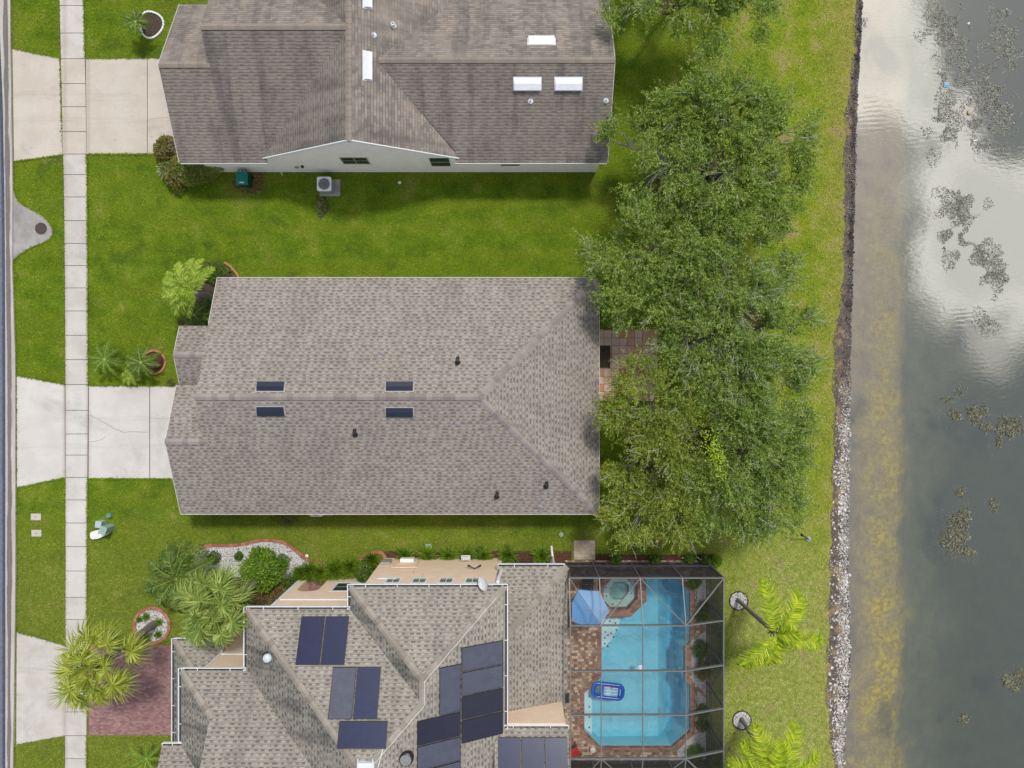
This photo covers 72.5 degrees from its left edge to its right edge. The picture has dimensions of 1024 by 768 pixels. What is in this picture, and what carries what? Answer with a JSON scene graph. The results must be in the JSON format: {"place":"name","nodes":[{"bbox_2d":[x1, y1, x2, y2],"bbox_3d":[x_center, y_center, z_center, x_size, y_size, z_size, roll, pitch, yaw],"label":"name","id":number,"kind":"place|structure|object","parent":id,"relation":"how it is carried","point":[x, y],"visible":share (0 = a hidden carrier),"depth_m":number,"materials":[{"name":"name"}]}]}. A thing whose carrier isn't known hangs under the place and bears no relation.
{"place":"outdoors","nodes":[
{"label":"outdoors","id":0,"kind":"place"},
{"bbox_2d":[0,49,4,767],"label":"road","id":1,"kind":"structure","parent":0,"point":[2,482],"depth_m":41.99,"materials":[{"name":"asphalt"}]},
{"bbox_2d":[16,631,64,744],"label":"driveway","id":2,"kind":"structure","parent":0,"point":[38,717],"depth_m":41.97,"materials":[{"name":"concrete"}]},
{"bbox_2d":[59,0,88,767],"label":"sidewalk","id":3,"kind":"structure","parent":0,"point":[72,43],"depth_m":41.96,"materials":[{"name":"concrete"}]},
{"bbox_2d":[12,49,175,161],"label":"driveway","id":4,"kind":"structure","parent":0,"point":[126,109],"depth_m":41.97,"materials":[{"name":"concrete"}]},
{"bbox_2d":[17,376,175,486],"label":"driveway","id":5,"kind":"structure","parent":0,"point":[127,428],"depth_m":41.97,"materials":[{"name":"concrete"}]},
{"bbox_2d":[88,645,170,735],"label":"driveway","id":6,"kind":"structure","parent":0,"point":[145,710],"depth_m":41.97,"materials":[{"name":"brick"}]},
{"bbox_2d":[291,563,309,580],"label":"border grass","id":7,"kind":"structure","parent":0,"point":[297,576],"depth_m":41.43,"materials":[{"name":"green plant"}]},
{"bbox_2d":[298,556,318,581],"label":"border grass","id":8,"kind":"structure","parent":0,"point":[308,574],"depth_m":41.44,"materials":[{"name":"green plant"}]},
{"bbox_2d":[164,276,599,514],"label":"house","id":9,"kind":"structure","parent":0,"point":[383,395],"depth_m":38.03,"materials":[{"name":"beige"}]},
{"bbox_2d":[158,0,614,173],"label":"house","id":10,"kind":"structure","parent":0,"point":[281,86],"depth_m":37.59,"materials":[{"name":"grey"}]},
{"bbox_2d":[338,157,370,163],"bbox_3d":[-8.950,-12.730,39.850,1.600,1.200,0.040,0,90,0],"label":"window","id":11,"kind":"structure","parent":10,"relation":"in","point":[345,160],"depth_m":39.80,"materials":[{"name":"glass"}]},
{"bbox_2d":[427,157,451,166],"bbox_3d":[-4.125,-12.730,40.090,1.250,1.620,0.040,0,90,0],"label":"window","id":12,"kind":"structure","parent":10,"relation":"in","point":[434,161],"depth_m":40.13,"materials":[{"name":"glass"}]},
{"bbox_2d":[11,0,855,767],"bbox_3d":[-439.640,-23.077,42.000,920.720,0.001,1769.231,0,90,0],"label":"lawn","id":13,"kind":"structure","parent":0,"point":[143,208],"depth_m":42.00,"materials":[{"name":"plant"}]},
{"bbox_2d":[0,0,16,767],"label":"kerb gutter","id":14,"kind":"object","parent":13,"relation":"on","point":[10,410],"visible":1,"depth_m":41.97,"materials":[{"name":"concrete"}]},
{"bbox_2d":[13,191,52,258],"bbox_3d":[-28.760,-9.538,41.973,2.365,0.046,4.154,0,90,0],"label":"drain apron","id":15,"kind":"object","parent":13,"relation":"on","point":[25,222],"visible":1,"depth_m":41.95,"materials":[{"name":"grey concrete"}]},
{"bbox_2d":[34,222,46,234],"bbox_3d":[-28.274,-9.335,41.935,0.760,0.030,0.760,0,90,0],"label":"manhole cover","id":16,"kind":"object","parent":15,"relation":"on","point":[40,228],"visible":1,"depth_m":41.93,"materials":[{"name":"brown metal"}]},
{"bbox_2d":[88,339,122,375],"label":"young palm","id":17,"kind":"object","parent":13,"relation":"on","point":[104,357],"visible":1,"depth_m":40.81,"materials":[{"name":"green plant"}]},
{"bbox_2d":[98,523,114,535],"bbox_3d":[-24.058,8.615,41.525,0.420,0.950,0.480,20,90,0],"label":"utility box","id":18,"kind":"object","parent":13,"relation":"on","point":[104,530],"visible":1,"depth_m":41.19,"materials":[{"name":"green paint"}]},
{"bbox_2d":[122,364,143,385],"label":"young palm","id":19,"kind":"object","parent":13,"relation":"on","point":[128,374],"visible":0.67,"depth_m":41.53,"materials":[{"name":"green plant"}]},
{"bbox_2d":[129,744,159,767],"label":"young palm","id":20,"kind":"object","parent":13,"relation":"on","point":[145,757],"visible":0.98,"depth_m":40.46,"materials":[{"name":"green plant"}]},
{"bbox_2d":[136,610,166,640],"bbox_3d":[-21.615,14.500,41.971,2.038,0.051,2.038,0,90,0],"label":"planting bed","id":21,"kind":"object","parent":13,"relation":"on","point":[153,616],"visible":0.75,"depth_m":41.96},
{"bbox_2d":[47,615,157,715],"bbox_3d":[-21.301,14.738,38.360,5.191,7.501,4.974,0,90,0],"label":"fan palm","id":22,"kind":"object","parent":21,"relation":"on","point":[75,680],"visible":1,"depth_m":35.64,"materials":[{"name":"green plant"}]},
{"bbox_2d":[132,606,170,644],"bbox_3d":[-21.615,14.500,41.950,2.290,0.100,2.290,0,90,0],"label":"bed edging","id":23,"kind":"object","parent":21,"relation":"on","point":[166,616],"visible":0.88,"depth_m":41.90,"materials":[{"name":"brick"}]},
{"bbox_2d":[142,14,162,35],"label":"planting bed","id":24,"kind":"object","parent":13,"relation":"on","point":[154,25],"visible":0.88,"depth_m":41.96,"materials":[{"name":"soil"}]},
{"bbox_2d":[124,7,148,34],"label":"young palm","id":25,"kind":"object","parent":24,"relation":"on","point":[138,19],"visible":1,"depth_m":40.39,"materials":[{"name":"green plant"}]},
{"bbox_2d":[145,352,163,372],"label":"planting bed","id":26,"kind":"object","parent":13,"relation":"on","point":[160,360],"visible":0.56,"depth_m":41.96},
{"bbox_2d":[124,344,161,377],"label":"young palm","id":27,"kind":"object","parent":26,"relation":"on","point":[138,362],"visible":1,"depth_m":40.73,"materials":[{"name":"green plant"}]},
{"bbox_2d":[142,350,166,374],"bbox_3d":[-21.500,-1.308,41.950,1.507,0.100,1.507,0,90,0],"label":"bed edging","id":28,"kind":"object","parent":26,"relation":"on","point":[164,365],"visible":0.59,"depth_m":41.90,"materials":[{"name":"ceramic"}]},
{"bbox_2d":[153,134,176,164],"bbox_3d":[-20.482,-13.850,41.245,1.704,1.532,1.891,32,90,0],"label":"shrub","id":29,"kind":"object","parent":13,"relation":"on","point":[165,142],"visible":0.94,"depth_m":41.03,"materials":[{"name":"green plant"}]},
{"bbox_2d":[163,165,190,193],"bbox_3d":[-19.895,-12.296,41.334,1.564,1.354,1.677,35,90,0],"label":"shrub","id":30,"kind":"object","parent":13,"relation":"on","point":[170,181],"visible":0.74,"depth_m":41.18,"materials":[{"name":"green plant"}]},
{"bbox_2d":[157,155,223,187],"bbox_3d":[-18.965,-12.632,41.318,3.715,1.401,1.977,23,90,0],"label":"hedge","id":31,"kind":"object","parent":13,"relation":"on","point":[201,173],"visible":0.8,"depth_m":40.98,"materials":[{"name":"green plant"}]},
{"bbox_2d":[181,261,236,325],"bbox_3d":[-18.269,-5.192,41.992,3.769,0.001,4.385,0,90,0],"label":"mulch bed","id":32,"kind":"object","parent":13,"relation":"on","point":[207,287],"visible":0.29,"depth_m":41.99,"materials":[{"name":"soil"}]},
{"bbox_2d":[161,258,215,318],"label":"feather palm","id":33,"kind":"object","parent":32,"relation":"on","point":[181,285],"visible":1,"depth_m":38.30,"materials":[{"name":"green plant"}]},
{"bbox_2d":[183,300,209,325],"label":"shrub","id":34,"kind":"object","parent":32,"relation":"on","point":[196,315],"visible":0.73,"depth_m":40.70,"materials":[{"name":"green plant"}]},
{"bbox_2d":[201,262,230,284],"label":"shrub","id":35,"kind":"object","parent":32,"relation":"on","point":[217,273],"visible":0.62,"depth_m":41.61,"materials":[{"name":"green plant"}]},
{"bbox_2d":[232,172,265,193],"bbox_3d":[-15.816,-12.234,41.994,2.029,0.001,1.608,0,90,0],"label":"bare patch","id":36,"kind":"object","parent":13,"relation":"on","point":[253,187],"visible":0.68,"depth_m":41.99,"materials":[{"name":"soil"}]},
{"bbox_2d":[236,170,253,187],"bbox_3d":[-15.827,-12.124,41.450,0.670,1.100,0.894,0,90,0],"label":"wheeled bin","id":37,"kind":"object","parent":36,"relation":"on","point":[244,179],"visible":1,"depth_m":40.92,"materials":[{"name":"teal plastic"}]},
{"bbox_2d":[215,577,295,604],"bbox_3d":[-15.404,12.394,41.992,5.346,0.010,1.750,0,90,0],"label":"mulch bed","id":38,"kind":"object","parent":13,"relation":"on","point":[264,594],"visible":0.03,"depth_m":41.99,"materials":[{"name":"wood"}]},
{"bbox_2d":[170,560,265,650],"bbox_3d":[-15.647,11.578,38.555,4.457,7.128,4.536,-10,90,0],"label":"fan palm","id":39,"kind":"object","parent":38,"relation":"on","point":[194,629],"visible":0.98,"depth_m":35.72,"materials":[{"name":"green plant"}]},
{"bbox_2d":[281,572,295,587],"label":"shrub","id":40,"kind":"object","parent":38,"relation":"on","point":[288,582],"visible":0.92,"depth_m":41.44,"materials":[{"name":"green plant"}]},
{"bbox_2d":[200,542,321,577],"bbox_3d":[-14.885,10.553,41.980,8.692,0.001,2.356,0,90,0],"label":"gravel bed","id":41,"kind":"object","parent":13,"relation":"on","point":[300,559],"visible":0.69,"depth_m":41.98,"materials":[{"name":"gravel"}]},
{"bbox_2d":[144,538,217,611],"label":"feather palm","id":42,"kind":"object","parent":41,"relation":"on","point":[171,571],"visible":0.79,"depth_m":39.45,"materials":[{"name":"green plant"}]},
{"bbox_2d":[238,545,289,594],"bbox_3d":[-14.792,10.960,41.230,2.750,1.570,2.708,29,90,0],"label":"shrub","id":43,"kind":"object","parent":41,"relation":"on","point":[253,560],"visible":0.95,"depth_m":41.07,"materials":[{"name":"green plant"}]},
{"bbox_2d":[310,561,332,583],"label":"border grass","id":44,"kind":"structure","parent":41,"relation":"on","point":[319,575],"depth_m":41.43,"materials":[{"name":"green plant"}]},
{"bbox_2d":[195,538,328,565],"bbox_3d":[-14.758,9.923,41.955,8.605,0.090,1.323,6,90,0],"label":"brick edging","id":45,"kind":"object","parent":13,"relation":"on","point":[296,551],"visible":0.84,"depth_m":41.91,"materials":[{"name":"brick"}]},
{"bbox_2d":[274,515,298,526],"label":"shrub","id":46,"kind":"object","parent":13,"relation":"on","point":[287,520],"visible":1,"depth_m":41.71,"materials":[{"name":"green plant"}]},
{"bbox_2d":[316,195,328,218],"bbox_3d":[-11.390,-10.649,41.995,0.795,0.001,1.603,0,90,0],"label":"bare patch","id":47,"kind":"object","parent":13,"relation":"on","point":[326,204],"visible":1,"depth_m":41.99,"materials":[{"name":"soil"}]},
{"bbox_2d":[317,177,339,195],"bbox_3d":[-10.930,-11.775,41.590,1.240,0.821,0.990,0,90,0],"label":"air conditioner","id":48,"kind":"object","parent":13,"relation":"on","point":[328,186],"visible":1,"depth_m":41.27,"materials":[{"name":"grey metal"}]},
{"bbox_2d":[320,554,349,581],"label":"border grass","id":49,"kind":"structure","parent":13,"relation":"on","point":[334,571],"depth_m":41.49,"materials":[{"name":"green plant"}]},
{"bbox_2d":[338,553,359,579],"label":"border grass","id":50,"kind":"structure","parent":13,"relation":"on","point":[351,565],"depth_m":41.49,"materials":[{"name":"green plant"}]},
{"bbox_2d":[158,546,569,767],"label":"house","id":51,"kind":"structure","parent":13,"relation":"on","point":[407,662],"depth_m":35.83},
{"bbox_2d":[329,582,365,590],"bbox_3d":[-9.350,11.650,40.150,1.900,1.800,0.040,0,90,0],"label":"window","id":52,"kind":"structure","parent":51,"relation":"in","point":[339,586],"depth_m":40.20,"materials":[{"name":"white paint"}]},
{"bbox_2d":[355,560,375,582],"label":"shrub","id":53,"kind":"object","parent":13,"relation":"on","point":[367,570],"visible":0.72,"depth_m":40.93,"materials":[{"name":"green plant"}]},
{"bbox_2d":[362,550,380,566],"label":"border grass","id":54,"kind":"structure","parent":13,"relation":"on","point":[371,559],"depth_m":41.52,"materials":[{"name":"green plant"}]},
{"bbox_2d":[136,592,750,728],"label":"gravel","id":55,"kind":"structure","parent":13,"relation":"on","point":[141,625],"depth_m":41.95,"materials":[{"name":"gravel"}]},
{"bbox_2d":[384,550,571,562],"bbox_3d":[-2.058,10.423,41.992,11.269,0.009,0.846,0,90,0],"label":"mulch bed","id":56,"kind":"object","parent":13,"relation":"on","point":[559,557],"visible":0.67,"depth_m":41.99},
{"bbox_2d":[394,545,417,559],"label":"border grass","id":57,"kind":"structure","parent":56,"relation":"on","point":[403,552],"depth_m":41.64,"materials":[{"name":"green plant"}]},
{"bbox_2d":[416,543,437,559],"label":"border grass","id":58,"kind":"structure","parent":56,"relation":"on","point":[427,553],"depth_m":41.63,"materials":[{"name":"green plant"}]},
{"bbox_2d":[435,545,460,560],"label":"border grass","id":59,"kind":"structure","parent":56,"relation":"on","point":[450,554],"depth_m":41.63,"materials":[{"name":"green plant"}]},
{"bbox_2d":[472,544,493,559],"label":"border grass","id":60,"kind":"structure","parent":56,"relation":"on","point":[481,554],"depth_m":41.62,"materials":[{"name":"green plant"}]},
{"bbox_2d":[574,540,594,559],"bbox_3d":[4.346,9.962,41.968,1.269,0.056,1.154,0,90,0],"label":"paver step","id":61,"kind":"object","parent":13,"relation":"on","point":[584,549],"visible":1,"depth_m":41.94,"materials":[{"name":"concrete"}]},
{"bbox_2d":[565,560,705,759],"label":"pool deck","id":62,"kind":"structure","parent":13,"relation":"on","point":[583,647],"depth_m":41.95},
{"bbox_2d":[569,742,580,761],"bbox_3d":[3.459,21.968,41.483,1.137,0.944,0.643,-25,90,0],"label":"patio chair","id":63,"kind":"object","parent":62,"relation":"on","point":[575,751],"visible":0.5,"depth_m":41.44,"materials":[{"name":"plastic"}]},
{"bbox_2d":[572,589,608,626],"bbox_3d":[4.465,12.725,40.500,2.192,2.900,2.153,0,90,0],"label":"patio umbrella","id":64,"kind":"object","parent":62,"relation":"on","point":[582,613],"visible":0.84,"depth_m":39.47,"materials":[{"name":"blue fabric"}]},
{"bbox_2d":[580,579,694,751],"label":"swimming pool","id":65,"kind":"structure","parent":62,"relation":"in","point":[664,648],"depth_m":43.29,"materials":[{"name":"liquid"}]},
{"bbox_2d":[591,681,624,700],"bbox_3d":[5.763,18.427,41.928,2.004,0.235,1.020,6,90,0],"label":"pool float","id":66,"kind":"object","parent":65,"relation":"on","point":[610,691],"visible":0.96,"depth_m":41.86,"materials":[{"name":"blue plastic"}]},
{"bbox_2d":[565,562,724,767],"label":"pool cage","id":67,"kind":"object","parent":62,"relation":"on","point":[714,622],"visible":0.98,"depth_m":39.46,"materials":[{"name":"metal"}]},
{"bbox_2d":[677,732,705,758],"bbox_3d":[10.808,21.673,41.934,1.769,0.030,1.654,0,90,0],"label":"gravel bed","id":68,"kind":"object","parent":62,"relation":"on","point":[699,738],"visible":0.59,"depth_m":41.92,"materials":[{"name":"gravel"}]},
{"bbox_2d":[687,743,704,761],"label":"shrub","id":69,"kind":"object","parent":68,"relation":"on","point":[694,751],"visible":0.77,"depth_m":41.56,"materials":[{"name":"green plant"}]},
{"bbox_2d":[686,579,701,588],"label":"shrub","id":70,"kind":"object","parent":62,"relation":"on","point":[695,584],"visible":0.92,"depth_m":41.46,"materials":[{"name":"green plant"}]},
{"bbox_2d":[691,631,705,693],"bbox_3d":[11.231,16.731,41.936,0.923,0.026,3.846,0,90,0],"label":"gravel bed","id":71,"kind":"object","parent":62,"relation":"on","point":[698,682],"visible":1,"depth_m":41.92,"materials":[{"name":"gravel"}]},
{"bbox_2d":[692,638,707,661],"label":"shrub","id":72,"kind":"object","parent":71,"relation":"on","point":[703,651],"visible":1,"depth_m":41.52,"materials":[{"name":"green plant"}]},
{"bbox_2d":[694,659,708,680],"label":"shrub","id":73,"kind":"object","parent":71,"relation":"on","point":[703,673],"visible":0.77,"depth_m":41.50,"materials":[{"name":"green plant"}]},
{"bbox_2d":[697,579,705,616],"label":"gravel bed","id":74,"kind":"object","parent":62,"relation":"on","point":[701,593],"visible":0.56,"depth_m":41.92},
{"bbox_2d":[697,691,705,723],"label":"gravel bed","id":75,"kind":"object","parent":62,"relation":"on","point":[701,698],"visible":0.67,"depth_m":41.92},
{"bbox_2d":[694,702,708,719],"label":"shrub","id":76,"kind":"object","parent":75,"relation":"on","point":[702,716],"visible":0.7,"depth_m":41.52,"materials":[{"name":"green plant"}]},
{"bbox_2d":[695,717,708,731],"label":"shrub","id":77,"kind":"object","parent":75,"relation":"on","point":[703,725],"visible":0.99,"depth_m":41.50,"materials":[{"name":"green plant"}]},
{"bbox_2d":[586,343,719,557],"bbox_3d":[7.435,3.551,38.273,7.128,7.712,11.446,0,90,0],"label":"oak tree","id":78,"kind":"object","parent":13,"relation":"on","point":[662,445],"visible":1,"depth_m":36.44,"materials":[{"name":"green plant"}]},
{"bbox_2d":[596,554,712,559],"bbox_3d":[8.635,10.442,41.992,7.192,0.009,0.500,0,90,0],"label":"mulch bed","id":79,"kind":"object","parent":13,"relation":"on","point":[633,557],"visible":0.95,"depth_m":41.99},
{"bbox_2d":[709,554,722,569],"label":"shrub","id":80,"kind":"object","parent":79,"relation":"on","point":[718,563],"visible":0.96,"depth_m":41.62,"materials":[{"name":"green plant"}]},
{"bbox_2d":[623,405,700,490],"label":"leaf litter","id":81,"kind":"object","parent":13,"relation":"on","point":[649,469],"visible":0.15,"depth_m":41.99,"materials":[{"name":"plant"}]},
{"bbox_2d":[649,0,714,15],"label":"leaf litter","id":82,"kind":"object","parent":13,"relation":"on","point":[666,6],"visible":0.19,"depth_m":41.99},
{"bbox_2d":[571,178,796,338],"bbox_3d":[9.154,-7.422,38.026,12.073,8.207,7.695,-27,90,0],"label":"oak tree","id":83,"kind":"object","parent":13,"relation":"on","point":[659,283],"visible":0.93,"depth_m":35.85,"materials":[{"name":"green plant"}]},
{"bbox_2d":[596,0,789,52],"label":"oak tree","id":84,"kind":"object","parent":13,"relation":"on","point":[715,13],"visible":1,"depth_m":36.25,"materials":[{"name":"green plant"}]},
{"bbox_2d":[656,155,736,231],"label":"leaf litter","id":85,"kind":"object","parent":13,"relation":"on","point":[712,168],"visible":0.1,"depth_m":42.00,"materials":[{"name":"plant"}]},
{"bbox_2d":[589,16,832,246],"bbox_3d":[10.596,-12.042,37.995,12.447,8.269,12.073,39,90,0],"label":"oak tree","id":86,"kind":"object","parent":13,"relation":"on","point":[701,144],"visible":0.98,"depth_m":35.70,"materials":[{"name":"green plant"}]},
{"bbox_2d":[669,295,769,364],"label":"leaf litter","id":87,"kind":"object","parent":13,"relation":"on","point":[745,315],"visible":0.13,"depth_m":41.99,"materials":[{"name":"plant"}]},
{"bbox_2d":[682,415,773,484],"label":"leaf litter","id":88,"kind":"object","parent":13,"relation":"on","point":[707,443],"visible":0.07,"depth_m":41.99,"materials":[{"name":"plant"}]},
{"bbox_2d":[730,592,746,608],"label":"planting bed","id":89,"kind":"object","parent":13,"relation":"on","point":[745,602],"visible":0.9,"depth_m":41.97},
{"bbox_2d":[734,577,823,671],"bbox_3d":[14.234,12.791,38.922,4.688,6.369,5.165,0,90,0],"label":"feather palm","id":90,"kind":"object","parent":89,"relation":"on","point":[789,634],"visible":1,"depth_m":36.47,"materials":[{"name":"green plant"}]},
{"bbox_2d":[643,231,836,428],"bbox_3d":[12.194,-2.691,38.100,10.751,8.058,10.750,0,90,0],"label":"oak tree","id":91,"kind":"object","parent":13,"relation":"on","point":[763,282],"visible":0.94,"depth_m":35.90,"materials":[{"name":"green plant"}]},
{"bbox_2d":[733,712,750,728],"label":"planting bed","id":92,"kind":"object","parent":13,"relation":"on","point":[743,716],"visible":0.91,"depth_m":41.97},
{"bbox_2d":[726,717,820,767],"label":"feather palm","id":93,"kind":"object","parent":92,"relation":"on","point":[781,761],"visible":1,"depth_m":36.49,"materials":[{"name":"green plant"}]},
{"bbox_2d":[679,340,828,551],"bbox_3d":[12.477,3.300,38.245,8.676,7.768,11.221,0,90,0],"label":"oak tree","id":94,"kind":"object","parent":13,"relation":"on","point":[764,489],"visible":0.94,"depth_m":36.06,"materials":[{"name":"green plant"}]},
{"bbox_2d":[700,429,728,481],"bbox_3d":[10.030,3.533,34.627,1.223,0.796,2.845,-22,90,0],"label":"climbing vine","id":95,"kind":"object","parent":94,"relation":"on","point":[713,448],"visible":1,"depth_m":34.58,"materials":[{"name":"green plant"}]},
{"bbox_2d":[457,544,476,559],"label":"border grass","id":96,"kind":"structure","parent":0,"point":[467,551],"depth_m":41.65,"materials":[{"name":"green plant"}]},
{"bbox_2d":[496,543,520,562],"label":"border grass","id":97,"kind":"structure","parent":0,"point":[507,555],"depth_m":41.62,"materials":[{"name":"green plant"}]},
{"bbox_2d":[530,545,554,562],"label":"border grass","id":98,"kind":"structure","parent":0,"point":[541,555],"depth_m":41.61,"materials":[{"name":"green plant"}]},
{"bbox_2d":[600,330,656,400],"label":"patio","id":99,"kind":"structure","parent":0,"point":[619,342],"depth_m":41.95,"materials":[{"name":"tile"}]},
{"bbox_2d":[600,346,609,367],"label":"soil bed","id":100,"kind":"object","parent":99,"relation":"on","point":[604,356],"visible":0.61,"depth_m":41.95,"materials":[{"name":"soil"}]},
{"bbox_2d":[824,0,861,767],"bbox_3d":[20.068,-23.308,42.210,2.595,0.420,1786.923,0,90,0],"label":"shore bank","id":101,"kind":"structure","parent":0,"point":[840,350],"depth_m":42.08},
{"bbox_2d":[827,0,862,767],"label":"shore rocks","id":102,"kind":"object","parent":101,"relation":"on","point":[839,728],"visible":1,"depth_m":42.24,"materials":[{"name":"stone"}]},
{"bbox_2d":[842,0,1023,767],"bbox_3d":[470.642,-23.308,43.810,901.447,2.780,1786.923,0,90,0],"label":"pond bed","id":103,"kind":"object","parent":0,"point":[935,642],"visible":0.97,"depth_m":43.93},
{"label":"pond water","id":104,"kind":"structure","parent":0,"visible":0},
{"bbox_2d":[862,0,1023,336],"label":"weed carpet","id":105,"kind":"object","parent":104,"relation":"on","point":[960,203],"visible":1,"depth_m":42.39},
{"bbox_2d":[930,382,967,407],"bbox_3d":[26.727,0.729,42.578,2.481,0.690,1.090,-31,90,0],"label":"floating weed","id":106,"kind":"object","parent":104,"relation":"on","point":[957,392],"visible":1,"depth_m":42.37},
{"bbox_2d":[930,499,978,567],"bbox_3d":[26.949,9.073,42.575,3.010,0.763,4.211,0,90,0],"label":"floating weed","id":107,"kind":"object","parent":104,"relation":"on","point":[954,532],"visible":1,"depth_m":42.36,"materials":[{"name":"plant"}]},
{"bbox_2d":[949,484,967,497],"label":"floating weed","id":108,"kind":"object","parent":104,"relation":"on","point":[959,491],"visible":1,"depth_m":42.36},
{"bbox_2d":[936,400,995,437],"bbox_3d":[27.713,2.234,42.566,3.926,0.700,2.570,0,90,0],"label":"floating weed","id":109,"kind":"object","parent":104,"relation":"on","point":[956,414],"visible":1,"depth_m":42.36,"materials":[{"name":"plant"}]},
{"bbox_2d":[987,409,1023,456],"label":"floating weed","id":110,"kind":"object","parent":104,"relation":"on","point":[1010,425],"visible":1,"depth_m":42.36,"materials":[{"name":"plant"}]},
{"bbox_2d":[992,660,1023,695],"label":"floating weed","id":111,"kind":"object","parent":104,"relation":"on","point":[1011,683],"visible":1,"depth_m":42.36,"materials":[{"name":"plant"}]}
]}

